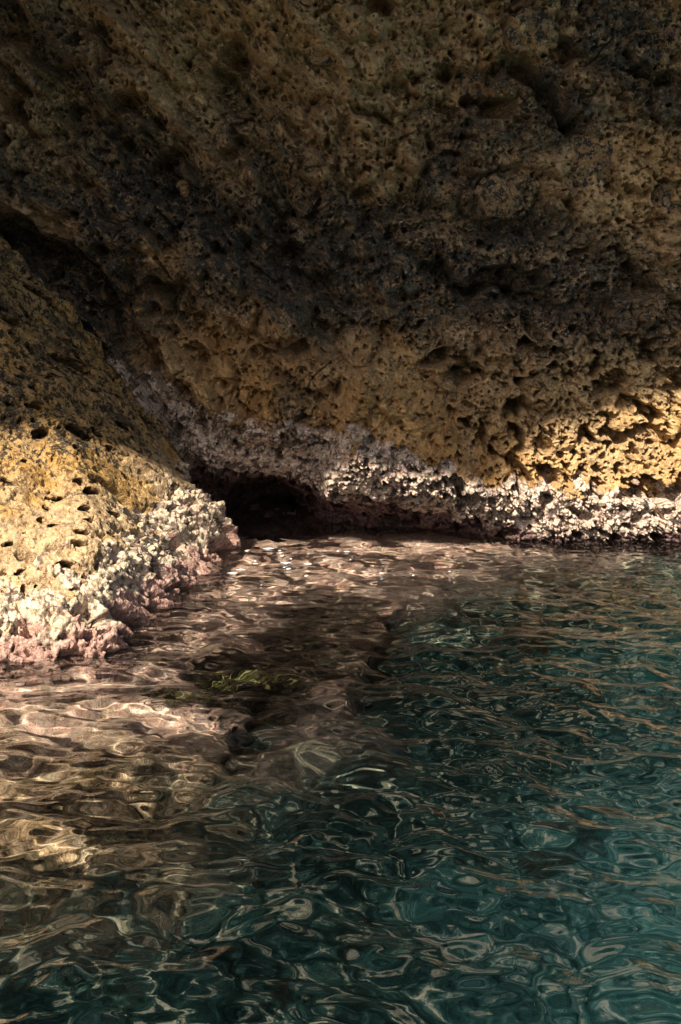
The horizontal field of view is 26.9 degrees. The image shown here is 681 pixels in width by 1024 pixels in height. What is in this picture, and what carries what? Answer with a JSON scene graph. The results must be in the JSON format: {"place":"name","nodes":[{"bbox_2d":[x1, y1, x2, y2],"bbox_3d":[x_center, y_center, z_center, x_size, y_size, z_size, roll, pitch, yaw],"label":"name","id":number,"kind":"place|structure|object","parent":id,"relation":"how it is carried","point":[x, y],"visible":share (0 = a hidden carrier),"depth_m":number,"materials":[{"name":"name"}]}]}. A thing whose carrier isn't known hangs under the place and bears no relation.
{"place":"outdoors","nodes":[
{"label":"outdoors","id":0,"kind":"place"},
{"bbox_2d":[0,0,680,542],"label":"cliff","id":1,"kind":"structure","parent":0,"point":[390,262],"depth_m":8.63,"materials":[{"name":"brown stone"}]},
{"bbox_2d":[0,494,680,1023],"bbox_3d":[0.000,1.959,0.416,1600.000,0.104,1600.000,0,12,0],"label":"water","id":2,"kind":"structure","parent":0,"point":[344,772],"depth_m":5.00,"materials":[{"name":"teal liquid"}]},
{"bbox_2d":[231,548,450,575],"bbox_3d":[0.025,0.300,8.197,1.240,0.005,0.630,2,12,10],"label":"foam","id":3,"kind":"object","parent":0,"point":[289,562],"visible":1,"depth_m":8.21,"materials":[{"name":"white"}]},
{"bbox_3d":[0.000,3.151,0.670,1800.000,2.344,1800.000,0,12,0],"label":"seabed","id":4,"kind":"structure","parent":0,"visible":0},
{"bbox_2d":[0,236,240,662],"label":"boulder","id":5,"kind":"object","parent":4,"relation":"on","point":[114,522],"visible":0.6,"depth_m":7.49,"materials":[{"name":"brown stone"}]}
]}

